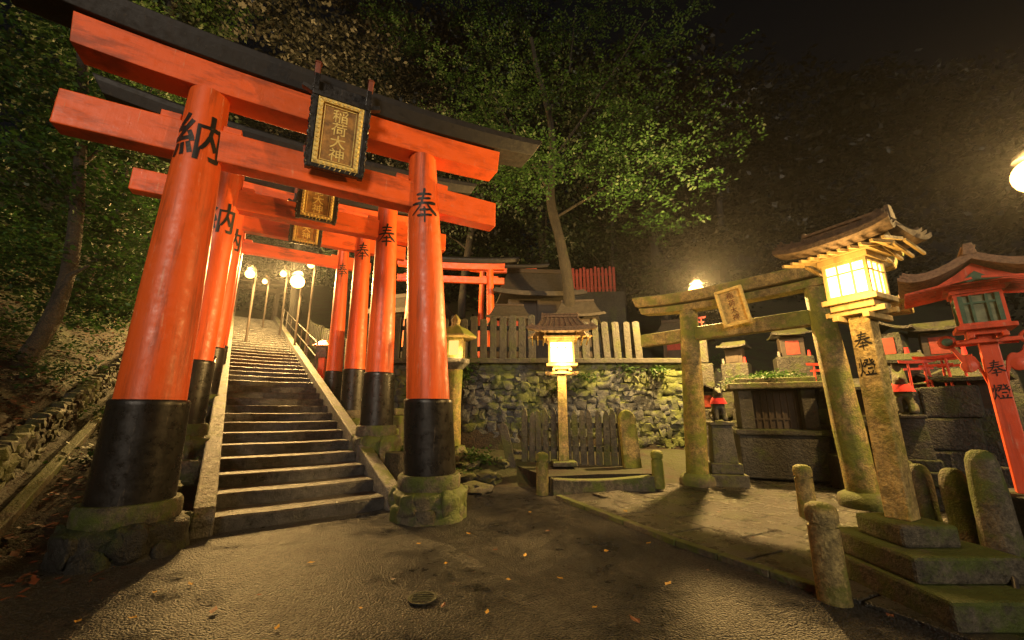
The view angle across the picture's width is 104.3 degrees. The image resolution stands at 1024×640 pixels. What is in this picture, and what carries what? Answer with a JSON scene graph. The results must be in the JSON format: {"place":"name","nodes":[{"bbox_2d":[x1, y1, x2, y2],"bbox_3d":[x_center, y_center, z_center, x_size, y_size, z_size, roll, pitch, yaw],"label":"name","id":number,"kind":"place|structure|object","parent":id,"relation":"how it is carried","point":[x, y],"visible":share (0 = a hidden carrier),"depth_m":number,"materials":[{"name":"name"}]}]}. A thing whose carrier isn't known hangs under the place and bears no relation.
{"place":"outdoors","nodes":[
{"label":"outdoors","id":0,"kind":"place"},
{"bbox_2d":[0,487,957,639],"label":"courtyard pavement","id":1,"kind":"structure","parent":0,"point":[361,559],"depth_m":3.20,"materials":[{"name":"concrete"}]},
{"bbox_2d":[408,591,436,604],"bbox_3d":[-0.683,2.119,3.037,0.220,0.008,0.220,0,-13,0],"label":"drain cover","id":2,"kind":"object","parent":1,"relation":"on","point":[422,597],"visible":1,"depth_m":3.03,"materials":[{"name":"metal"}]},
{"bbox_2d":[476,470,496,482],"bbox_3d":[-0.494,3.174,7.989,0.432,0.247,0.610,0,-13,0],"label":"mossy rock","id":3,"kind":"object","parent":1,"relation":"on","point":[483,476],"visible":0.66,"depth_m":7.77,"materials":[{"name":"stone"}]},
{"bbox_2d":[536,452,548,495],"bbox_3d":[0.531,2.702,6.969,0.224,0.745,0.228,1,-13,-5],"label":"stone bollard","id":4,"kind":"object","parent":1,"relation":"on","point":[542,482],"visible":0.95,"depth_m":6.89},
{"bbox_2d":[550,475,655,495],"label":"stone kerb","id":5,"kind":"structure","parent":1,"relation":"on","point":[561,486],"depth_m":7.15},
{"bbox_2d":[650,450,664,488],"bbox_3d":[2.696,2.792,7.364,0.224,0.745,0.228,-6,-14,26],"label":"stone bollard","id":6,"kind":"object","parent":1,"relation":"on","point":[657,467],"visible":0.88,"depth_m":7.29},
{"bbox_2d":[556,495,815,593],"bbox_3d":[1.589,2.519,4.794,0.191,0.080,4.001,6,-14,-25],"label":"path edging","id":7,"kind":"object","parent":1,"relation":"on","point":[787,578],"visible":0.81,"depth_m":3.99,"materials":[{"name":"stone"}]},
{"bbox_2d":[632,251,913,511],"bbox_3d":[4.390,1.069,7.175,0.701,4.020,4.478,11,-17,-41],"label":"stone torii","id":8,"kind":"object","parent":1,"relation":"on","point":[731,300],"visible":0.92,"depth_m":7.06,"materials":[{"name":"grey stone"}]},
{"bbox_2d":[792,464,815,517],"bbox_3d":[3.938,2.329,5.341,0.228,0.745,0.224,-13,-18,44],"label":"stone bollard","id":9,"kind":"object","parent":1,"relation":"on","point":[804,484],"visible":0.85,"depth_m":5.30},
{"bbox_2d":[803,501,853,607],"bbox_3d":[2.448,1.815,3.096,0.224,0.745,0.228,0,-13,0],"label":"stone bollard","id":10,"kind":"object","parent":1,"relation":"on","point":[831,580],"visible":0.97,"depth_m":3.03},
{"bbox_2d":[850,322,919,374],"bbox_3d":[8.034,1.664,8.203,0.964,3.271,1.203,8,-15,-30],"label":"altar","id":11,"kind":"object","parent":1,"relation":"on","point":[895,342],"visible":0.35,"depth_m":8.24,"materials":[{"name":"stone"}]},
{"bbox_2d":[882,337,896,354],"bbox_3d":[7.841,0.551,8.341,0.020,0.336,0.272,8,-15,-30],"label":"door","id":12,"kind":"structure","parent":11,"relation":"in","point":[888,343],"depth_m":8.29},
{"bbox_2d":[909,388,954,467],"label":"stone plinth","id":13,"kind":"structure","parent":1,"relation":"on","point":[946,458],"depth_m":5.83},
{"bbox_2d":[891,369,944,486],"bbox_3d":[6.109,1.613,6.141,0.650,1.698,0.676,-11,-17,39],"label":"fox statue","id":14,"kind":"object","parent":13,"relation":"on","point":[918,443],"visible":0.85,"depth_m":5.95,"materials":[{"name":"stone"}]},
{"bbox_2d":[897,243,1023,536],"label":"shrine lantern","id":15,"kind":"object","parent":1,"relation":"on","point":[971,284],"visible":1,"depth_m":4.75,"materials":[{"name":"wood"}]},
{"bbox_2d":[0,150,1023,554],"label":"ground","id":16,"kind":"structure","parent":0,"point":[760,354],"depth_m":9.89,"materials":[{"name":"soil"}]},
{"bbox_2d":[0,398,111,537],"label":"stone kerb","id":17,"kind":"structure","parent":16,"relation":"on","point":[13,510],"depth_m":5.16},
{"bbox_2d":[0,355,121,488],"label":"retaining wall","id":18,"kind":"structure","parent":16,"relation":"on","point":[21,446],"depth_m":6.03,"materials":[{"name":"stone"}]},
{"bbox_2d":[0,243,140,600],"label":"leaf litter","id":19,"kind":"object","parent":16,"relation":"on","point":[34,580],"visible":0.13,"depth_m":5.47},
{"bbox_2d":[0,0,171,369],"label":"tree","id":20,"kind":"object","parent":16,"relation":"on","point":[81,154],"visible":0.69,"depth_m":8.37,"materials":[{"name":"green plant"}]},
{"bbox_2d":[0,61,185,311],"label":"tree","id":21,"kind":"object","parent":16,"relation":"on","point":[96,91],"visible":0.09,"depth_m":12.47,"materials":[{"name":"green plant"}]},
{"bbox_2d":[0,0,240,266],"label":"tree","id":22,"kind":"object","parent":16,"relation":"on","point":[159,3],"visible":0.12,"depth_m":16.14,"materials":[{"name":"green plant"}]},
{"bbox_2d":[10,0,269,300],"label":"tree","id":23,"kind":"object","parent":16,"relation":"on","point":[203,6],"visible":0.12,"depth_m":16.81,"materials":[{"name":"green plant"}]},
{"bbox_2d":[179,459,201,486],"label":"stone block","id":24,"kind":"structure","parent":16,"relation":"on","point":[190,472],"depth_m":5.77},
{"bbox_2d":[109,97,279,266],"bbox_3d":[-19.154,-7.737,24.546,8.400,15.798,8.370,12,-18,-43],"label":"tree","id":25,"kind":"object","parent":16,"relation":"on","point":[240,118],"visible":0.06,"depth_m":25.51,"materials":[{"name":"green plant"}]},
{"bbox_2d":[244,265,256,341],"bbox_3d":[-10.822,-0.260,16.190,0.360,4.130,0.573,0,-13,0],"label":"street lamp","id":26,"kind":"object","parent":16,"relation":"on","point":[251,272],"visible":0.96,"depth_m":16.42,"materials":[{"name":"grey metal"}]},
{"bbox_2d":[233,274,290,319],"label":"gate house","id":27,"kind":"structure","parent":16,"relation":"on","point":[277,290],"depth_m":26.94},
{"bbox_2d":[262,275,269,327],"bbox_3d":[-13.094,-0.546,20.899,0.240,3.796,0.513,0,-13,0],"label":"street lamp","id":28,"kind":"object","parent":16,"relation":"on","point":[264,281],"visible":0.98,"depth_m":21.13,"materials":[{"name":"grey metal"}]},
{"bbox_2d":[11,0,541,574],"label":"torii gate","id":29,"kind":"structure","parent":16,"relation":"on","point":[127,510],"depth_m":4.98,"materials":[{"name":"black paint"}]},
{"bbox_2d":[157,156,407,425],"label":"torii gate","id":30,"kind":"structure","parent":16,"relation":"on","point":[363,249],"depth_m":9.97,"materials":[{"name":"black paint"}]},
{"bbox_2d":[279,267,288,334],"bbox_3d":[-11.127,-0.472,19.111,0.280,4.380,0.533,0,-13,0],"label":"street lamp","id":31,"kind":"object","parent":16,"relation":"on","point":[283,273],"visible":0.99,"depth_m":19.35,"materials":[{"name":"grey metal"}]},
{"bbox_2d":[92,72,476,463],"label":"torii gate","id":32,"kind":"structure","parent":16,"relation":"on","point":[387,232],"depth_m":7.54,"materials":[{"name":"black paint"}]},
{"bbox_2d":[189,312,396,538],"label":"staircase","id":33,"kind":"structure","parent":16,"relation":"on","point":[282,428],"depth_m":6.98,"materials":[{"name":"stone"}]},
{"bbox_2d":[282,309,317,367],"bbox_3d":[-10.002,0.611,18.363,0.049,4.754,11.549,9,-16,-35],"label":"handrail","id":34,"kind":"object","parent":33,"relation":"on","point":[315,354],"visible":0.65,"depth_m":16.05,"materials":[{"name":"grey metal"}]},
{"bbox_2d":[235,115,351,314],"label":"tree","id":35,"kind":"object","parent":16,"relation":"on","point":[258,302],"visible":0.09,"depth_m":29.58,"materials":[{"name":"green plant"}]},
{"bbox_2d":[223,218,370,402],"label":"torii gate","id":36,"kind":"structure","parent":16,"relation":"on","point":[342,263],"depth_m":12.77,"materials":[{"name":"orange paint"}]},
{"bbox_2d":[290,271,304,345],"bbox_3d":[-8.855,0.009,16.094,0.559,4.182,0.559,-13,-18,44],"label":"street lamp","id":37,"kind":"object","parent":16,"relation":"on","point":[297,280],"visible":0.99,"depth_m":16.34,"materials":[{"name":"grey metal"}]},
{"bbox_2d":[237,31,369,339],"bbox_3d":[-12.129,-6.413,23.188,9.127,20.971,7.689,0,-13,0],"label":"tree","id":38,"kind":"object","parent":16,"relation":"on","point":[294,301],"visible":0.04,"depth_m":22.33,"materials":[{"name":"green plant"}]},
{"bbox_2d":[304,264,315,354],"bbox_3d":[-8.725,0.384,16.778,0.280,6.435,0.533,0,-13,0],"label":"street lamp","id":39,"kind":"object","parent":16,"relation":"on","point":[310,304],"visible":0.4,"depth_m":17.18,"materials":[{"name":"grey metal"}]},
{"bbox_2d":[313,340,328,379],"bbox_3d":[-6.878,1.599,14.442,0.610,1.730,0.610,0,-13,0],"label":"lantern","id":40,"kind":"object","parent":16,"relation":"on","point":[322,351],"visible":0.7,"depth_m":14.36,"materials":[{"name":"wood"}]},
{"bbox_2d":[212,0,502,261],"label":"tree","id":41,"kind":"object","parent":16,"relation":"on","point":[410,91],"visible":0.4,"depth_m":18.74,"materials":[{"name":"green plant"}]},
{"bbox_2d":[0,235,725,473],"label":"undergrowth","id":42,"kind":"object","parent":16,"relation":"on","point":[41,366],"visible":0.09,"depth_m":8.37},
{"bbox_2d":[286,43,454,293],"bbox_3d":[-7.965,-7.519,25.063,8.981,19.619,8.563,0,-13,0],"label":"tree","id":43,"kind":"object","parent":16,"relation":"on","point":[379,159],"visible":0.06,"depth_m":24.83,"materials":[{"name":"green plant"}]},
{"bbox_2d":[384,451,402,481],"bbox_3d":[-2.029,2.581,6.926,0.471,0.560,0.501,0,-13,0],"label":"stone block","id":44,"kind":"object","parent":16,"relation":"on","point":[393,462],"visible":0.54,"depth_m":6.77,"materials":[{"name":"grey stone"}]},
{"bbox_2d":[393,408,403,444],"bbox_3d":[-3.192,2.813,10.197,0.835,1.080,0.750,0,-13,0],"label":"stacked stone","id":45,"kind":"object","parent":16,"relation":"on","point":[398,422],"visible":0.2,"depth_m":10.04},
{"bbox_2d":[368,293,463,344],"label":"shrine hall","id":46,"kind":"structure","parent":16,"relation":"on","point":[400,302],"depth_m":20.20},
{"bbox_2d":[397,253,520,357],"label":"torii gate","id":47,"kind":"structure","parent":16,"relation":"on","point":[489,265],"depth_m":16.65,"materials":[{"name":"orange paint"}]},
{"bbox_2d":[446,315,475,461],"bbox_3d":[-1.361,1.641,9.270,1.021,3.640,0.892,0,-13,0],"label":"stone lantern","id":48,"kind":"object","parent":16,"relation":"on","point":[458,336],"visible":0.69,"depth_m":9.17,"materials":[{"name":"stone"}]},
{"bbox_2d":[460,472,475,483],"bbox_3d":[-0.938,3.163,7.923,0.589,0.217,0.364,10,-16,-36],"label":"mossy rock","id":49,"kind":"object","parent":16,"relation":"on","point":[465,477],"visible":0.45,"depth_m":7.82,"materials":[{"name":"stone"}]},
{"bbox_2d":[455,459,481,469],"bbox_3d":[-0.959,3.152,8.628,0.616,0.230,0.447,5,-14,-21],"label":"mossy rock","id":50,"kind":"object","parent":16,"relation":"on","point":[458,465],"visible":0.56,"depth_m":8.47,"materials":[{"name":"stone"}]},
{"bbox_2d":[462,480,493,494],"bbox_3d":[-0.636,3.042,7.147,0.494,0.224,0.686,8,-15,-32],"label":"mossy rock","id":51,"kind":"object","parent":16,"relation":"on","point":[477,487],"visible":0.68,"depth_m":7.01,"materials":[{"name":"stone"}]},
{"bbox_2d":[436,53,541,325],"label":"tree","id":52,"kind":"object","parent":16,"relation":"on","point":[467,247],"visible":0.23,"depth_m":22.99,"materials":[{"name":"green plant"}]},
{"bbox_2d":[498,459,515,468],"bbox_3d":[-0.147,3.102,8.659,0.348,0.196,0.470,-8,-15,30],"label":"mossy rock","id":53,"kind":"object","parent":16,"relation":"on","point":[504,463],"visible":0.73,"depth_m":8.49,"materials":[{"name":"stone"}]},
{"bbox_2d":[486,304,528,357],"bbox_3d":[-0.100,0.844,13.759,1.600,2.898,1.400,0,-13,-2],"label":"wayside shrine","id":54,"kind":"object","parent":16,"relation":"on","point":[508,310],"visible":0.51,"depth_m":13.63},
{"bbox_2d":[499,422,515,467],"bbox_3d":[-0.094,2.743,8.693,0.435,0.985,0.183,-11,-17,41],"label":"leaning plank","id":55,"kind":"object","parent":16,"relation":"on","point":[507,444],"visible":0.91,"depth_m":8.67,"materials":[{"name":"wood"}]},
{"bbox_2d":[440,0,576,303],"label":"tree","id":56,"kind":"object","parent":16,"relation":"on","point":[501,68],"visible":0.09,"depth_m":31.72,"materials":[{"name":"green plant"}]},
{"bbox_2d":[470,263,549,357],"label":"torii gate","id":57,"kind":"structure","parent":16,"relation":"on","point":[482,287],"depth_m":20.14,"materials":[{"name":"orange paint"}]},
{"bbox_2d":[51,3,1023,327],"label":"distant forest","id":58,"kind":"object","parent":16,"relation":"on","point":[869,105],"visible":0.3,"depth_m":38.66,"materials":[{"name":"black plant"}]},
{"bbox_2d":[393,364,684,449],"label":"retaining wall","id":59,"kind":"structure","parent":16,"relation":"on","point":[498,391],"depth_m":10.65,"materials":[{"name":"stone"}]},
{"bbox_2d":[308,320,346,370],"bbox_3d":[-7.967,1.009,17.249,0.196,3.837,9.715,10,-16,-36],"label":"stone fence","id":60,"kind":"object","parent":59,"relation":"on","point":[317,332],"visible":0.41,"depth_m":18.64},
{"bbox_2d":[394,315,535,357],"bbox_3d":[-1.326,0.507,11.159,3.957,1.296,0.279,0,-13,0],"label":"stone fence","id":61,"kind":"object","parent":59,"relation":"on","point":[502,328],"visible":0.52,"depth_m":11.05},
{"bbox_2d":[394,358,680,363],"bbox_3d":[0.650,1.148,10.971,8.000,0.140,0.500,0,-13,0],"label":"wall coping","id":62,"kind":"object","parent":59,"relation":"on","point":[577,360],"depth_m":10.73,"materials":[{"name":"stone"}]},
{"bbox_2d":[574,319,642,357],"bbox_3d":[2.477,0.570,11.145,2.243,1.173,0.279,0,-13,0],"label":"stone fence","id":63,"kind":"object","parent":59,"relation":"on","point":[616,348],"visible":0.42,"depth_m":11.02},
{"bbox_2d":[493,268,586,357],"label":"shrine hall","id":64,"kind":"structure","parent":16,"relation":"on","point":[536,292],"depth_m":16.82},
{"bbox_2d":[346,0,768,306],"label":"tree","id":65,"kind":"object","parent":16,"relation":"on","point":[550,184],"visible":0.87,"depth_m":14.87,"materials":[{"name":"green plant"}]},
{"bbox_2d":[467,11,664,305],"bbox_3d":[2.981,-9.183,26.741,12.688,22.015,11.953,0,-13,0],"label":"tree","id":66,"kind":"object","parent":16,"relation":"on","point":[540,207],"visible":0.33,"depth_m":25.46,"materials":[{"name":"green plant"}]},
{"bbox_2d":[521,408,622,465],"bbox_3d":[1.339,2.611,8.862,2.256,1.289,0.205,-2,-13,8],"label":"picket fence","id":67,"kind":"object","parent":16,"relation":"on","point":[608,425],"visible":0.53,"depth_m":8.78,"materials":[{"name":"wood"}]},
{"bbox_2d":[556,299,605,357],"bbox_3d":[2.350,0.785,13.977,1.800,3.110,1.600,-2,-13,8],"label":"wayside shrine","id":68,"kind":"object","parent":16,"relation":"on","point":[588,310],"visible":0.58,"depth_m":13.92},
{"bbox_2d":[516,464,651,491],"bbox_3d":[1.400,3.357,8.746,3.200,0.360,3.450,0,-13,0],"label":"planting bed","id":69,"kind":"object","parent":16,"relation":"on","point":[588,471],"visible":0.3,"depth_m":7.72,"materials":[{"name":"soil"}]},
{"bbox_2d":[526,312,597,466],"bbox_3d":[1.079,1.427,8.633,1.480,3.272,1.200,-1,-13,4],"label":"shrine lantern","id":70,"kind":"object","parent":69,"relation":"on","point":[560,334],"visible":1,"depth_m":8.52,"materials":[{"name":"stone"}]},
{"bbox_2d":[575,291,626,357],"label":"stone plinth","id":71,"kind":"structure","parent":16,"relation":"on","point":[612,304],"depth_m":19.05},
{"bbox_2d":[572,266,615,291],"bbox_3d":[3.755,-1.986,19.655,2.641,1.348,0.129,-1,-13,4],"label":"red fence","id":72,"kind":"object","parent":71,"relation":"on","point":[595,274],"visible":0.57,"depth_m":19.59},
{"bbox_2d":[529,17,708,332],"bbox_3d":[8.290,-11.796,32.006,14.286,26.217,14.000,0,-13,0],"label":"tree","id":73,"kind":"object","parent":16,"relation":"on","point":[619,276],"visible":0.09,"depth_m":31.65,"materials":[{"name":"green plant"}]},
{"bbox_2d":[517,49,721,297],"bbox_3d":[5.428,-5.322,22.734,11.159,18.159,8.518,0,-13,0],"label":"tree","id":74,"kind":"object","parent":16,"relation":"on","point":[594,239],"visible":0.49,"depth_m":21.93,"materials":[{"name":"green plant"}]},
{"bbox_2d":[573,55,778,355],"bbox_3d":[8.979,-6.294,23.276,10.775,19.055,10.007,0,-13,0],"label":"tree","id":75,"kind":"object","parent":16,"relation":"on","point":[700,244],"visible":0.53,"depth_m":22.51,"materials":[{"name":"green plant"}]},
{"bbox_2d":[656,319,715,357],"bbox_3d":[6.300,1.687,14.386,2.200,3.534,1.900,-6,-14,24],"label":"wayside shrine","id":76,"kind":"object","parent":16,"relation":"on","point":[672,351],"visible":0.21,"depth_m":14.33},
{"bbox_2d":[668,350,680,357],"bbox_3d":[5.797,1.721,14.031,0.468,1.330,0.060,-6,-14,24],"label":"door panel","id":77,"kind":"structure","parent":76,"relation":"in","point":[671,353],"depth_m":14.13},
{"bbox_2d":[688,277,702,289],"bbox_3d":[4.871,1.215,10.167,0.400,4.814,0.593,0,-13,0],"label":"street lamp","id":78,"kind":"object","parent":16,"relation":"on","point":[694,283],"visible":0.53,"depth_m":10.45,"materials":[{"name":"glass"}]},
{"bbox_2d":[699,340,715,391],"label":"stone plinth","id":79,"kind":"structure","parent":16,"relation":"on","point":[708,373],"depth_m":10.81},
{"bbox_2d":[703,383,730,456],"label":"altar","id":80,"kind":"object","parent":16,"relation":"on","point":[708,396],"visible":0.19,"depth_m":10.20,"materials":[{"name":"stone"}]},
{"bbox_2d":[714,368,722,387],"bbox_3d":[6.882,2.564,13.086,1.001,1.950,0.751,-4,-14,19],"label":"stone monument","id":81,"kind":"object","parent":16,"relation":"on","point":[717,376],"visible":0.02,"depth_m":13.15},
{"bbox_2d":[716,340,751,420],"bbox_3d":[6.278,2.080,10.967,1.108,3.021,0.916,-11,-17,39],"label":"altar","id":82,"kind":"object","parent":16,"relation":"on","point":[736,363],"visible":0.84,"depth_m":10.96,"materials":[{"name":"stone"}]},
{"bbox_2d":[728,351,738,361],"bbox_3d":[6.151,1.017,11.057,0.238,0.294,0.020,-11,-17,39],"label":"door","id":83,"kind":"structure","parent":82,"relation":"in","point":[733,355],"depth_m":11.05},
{"bbox_2d":[644,68,841,281],"bbox_3d":[15.811,-9.821,31.076,13.998,22.798,12.159,-10,-16,37],"label":"tree","id":84,"kind":"object","parent":16,"relation":"on","point":[784,229],"visible":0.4,"depth_m":30.01,"materials":[{"name":"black plant"}]},
{"bbox_2d":[723,376,832,481],"bbox_3d":[5.664,2.283,8.547,1.750,2.015,1.250,-5,-14,22],"label":"stone altar","id":85,"kind":"object","parent":16,"relation":"on","point":[778,433],"visible":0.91,"depth_m":8.12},
{"bbox_2d":[716,368,821,389],"bbox_3d":[5.631,1.318,8.874,1.816,0.571,1.610,0,-13,0],"label":"roof plant","id":86,"kind":"object","parent":85,"relation":"on","point":[767,375],"visible":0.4,"depth_m":8.71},
{"bbox_2d":[751,390,802,428],"bbox_3d":[5.581,1.891,8.435,0.860,0.800,0.077,-5,-14,22],"label":"lattice door","id":87,"kind":"structure","parent":85,"relation":"in","point":[773,409],"depth_m":8.41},
{"bbox_2d":[767,328,820,380],"bbox_3d":[7.792,1.967,10.859,1.396,3.555,1.138,-6,-14,25],"label":"altar","id":88,"kind":"object","parent":16,"relation":"on","point":[791,352],"visible":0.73,"depth_m":10.84,"materials":[{"name":"stone"}]},
{"bbox_2d":[785,340,799,354],"bbox_3d":[7.682,0.754,10.904,0.306,0.378,0.020,-6,-14,25],"label":"door","id":89,"kind":"structure","parent":88,"relation":"in","point":[792,347],"depth_m":10.90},
{"bbox_2d":[813,379,835,483],"bbox_3d":[6.541,2.272,8.037,1.050,2.234,0.840,-11,-17,40],"label":"altar","id":90,"kind":"object","parent":16,"relation":"on","point":[824,418],"visible":0.04,"depth_m":8.00,"materials":[{"name":"stone"}]},
{"bbox_2d":[827,378,877,489],"bbox_3d":[6.579,2.183,7.497,1.147,2.153,0.930,-5,-14,22],"label":"altar","id":91,"kind":"object","parent":16,"relation":"on","point":[835,472],"visible":0.09,"depth_m":7.39,"materials":[{"name":"stone"}]},
{"bbox_2d":[885,352,925,383],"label":"altar","id":92,"kind":"object","parent":16,"relation":"on","point":[892,362],"visible":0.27,"depth_m":7.31,"materials":[{"name":"stone"}]},
{"bbox_2d":[891,372,955,413],"bbox_3d":[6.629,1.910,6.254,0.744,2.158,0.930,11,-17,-40],"label":"altar","id":93,"kind":"object","parent":16,"relation":"on","point":[915,374],"visible":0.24,"depth_m":6.30,"materials":[{"name":"stone"}]},
{"bbox_2d":[913,367,956,385],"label":"altar","id":94,"kind":"object","parent":16,"relation":"on","point":[918,379],"visible":0.16,"depth_m":6.38,"materials":[{"name":"stone"}]},
{"bbox_2d":[907,319,968,375],"bbox_3d":[8.663,1.506,7.875,1.272,3.018,1.054,-11,-17,41],"label":"altar","id":95,"kind":"object","parent":16,"relation":"on","point":[928,335],"visible":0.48,"depth_m":7.98,"materials":[{"name":"stone"}]},
{"bbox_2d":[928,337,950,353],"bbox_3d":[8.512,0.505,7.934,0.272,0.336,0.020,-11,-17,41],"label":"door","id":96,"kind":"structure","parent":95,"relation":"in","point":[934,348],"depth_m":7.96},
{"bbox_2d":[918,387,971,475],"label":"stone plinth","id":97,"kind":"structure","parent":16,"relation":"on","point":[943,434],"depth_m":5.91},
{"bbox_2d":[898,359,935,387],"bbox_3d":[6.421,0.849,6.276,0.435,0.452,0.048,-9,-16,33],"label":"torii","id":98,"kind":"object","parent":97,"relation":"on","point":[907,363],"visible":0.78,"depth_m":6.29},
{"bbox_2d":[934,385,996,511],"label":"stone plinth","id":99,"kind":"structure","parent":16,"relation":"on","point":[963,400],"depth_m":5.73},
{"bbox_2d":[911,353,954,386],"bbox_3d":[6.556,0.790,6.144,0.054,0.505,0.486,9,-16,-34],"label":"torii","id":100,"kind":"object","parent":99,"relation":"on","point":[946,363],"visible":0.78,"depth_m":6.16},
{"bbox_2d":[935,354,971,385],"bbox_3d":[6.679,0.768,6.013,0.048,0.452,0.435,7,-15,-29],"label":"torii","id":101,"kind":"object","parent":99,"relation":"on","point":[955,365],"visible":0.57,"depth_m":6.05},
{"bbox_2d":[937,367,1023,487],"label":"altar","id":102,"kind":"object","parent":16,"relation":"on","point":[992,436],"visible":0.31,"depth_m":5.66,"materials":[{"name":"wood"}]},
{"bbox_2d":[978,386,992,404],"bbox_3d":[6.815,1.103,5.805,0.020,0.277,0.224,8,-15,-32],"label":"door","id":103,"kind":"structure","parent":102,"relation":"in","point":[984,390],"depth_m":5.75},
{"bbox_2d":[964,450,1023,557],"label":"stone post","id":104,"kind":"object","parent":16,"relation":"on","point":[997,525],"visible":0.9,"depth_m":4.03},
{"bbox_2d":[1003,360,1023,393],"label":"stone monument","id":105,"kind":"object","parent":16,"relation":"on","point":[1016,386],"visible":0.04,"depth_m":6.73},
{"bbox_2d":[1010,149,1023,191],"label":"street lamp","id":106,"kind":"object","parent":16,"relation":"on","point":[1017,176],"visible":1,"depth_m":6.03,"materials":[{"name":"glass"}]},
{"bbox_2d":[1013,392,1023,422],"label":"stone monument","id":107,"kind":"object","parent":16,"relation":"on","point":[1019,399],"visible":0.06,"depth_m":5.63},
{"bbox_2d":[0,0,1023,269],"label":"sky","id":108,"kind":"structure","parent":0,"point":[854,32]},
{"bbox_2d":[617,410,641,467],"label":"stone slab","id":109,"kind":"structure","parent":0,"point":[629,444],"depth_m":8.31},
{"bbox_2d":[580,479,1023,639],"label":"flagstone path","id":110,"kind":"structure","parent":0,"point":[764,513],"depth_m":5.07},
{"bbox_2d":[706,386,750,487],"bbox_3d":[4.143,2.275,7.911,0.676,1.898,0.685,-3,-13,15],"label":"fox statue","id":111,"kind":"object","parent":110,"relation":"on","point":[726,469],"visible":0.99,"depth_m":7.67,"materials":[{"name":"stone"}]},
{"bbox_2d":[772,204,1023,632],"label":"shrine lantern","id":112,"kind":"object","parent":110,"relation":"on","point":[899,549],"visible":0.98,"depth_m":3.30,"materials":[{"name":"stone"}]},
{"bbox_2d":[909,463,942,521],"bbox_3d":[4.907,2.167,4.712,0.226,0.880,0.233,0,-13,0],"label":"stone post","id":113,"kind":"object","parent":110,"relation":"on","point":[925,493],"visible":0.58,"depth_m":4.67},
{"bbox_2d":[938,468,979,543],"bbox_3d":[4.970,2.105,4.420,0.252,0.870,0.272,0,-13,0],"label":"stone post","id":114,"kind":"object","parent":110,"relation":"on","point":[954,491],"visible":0.71,"depth_m":4.37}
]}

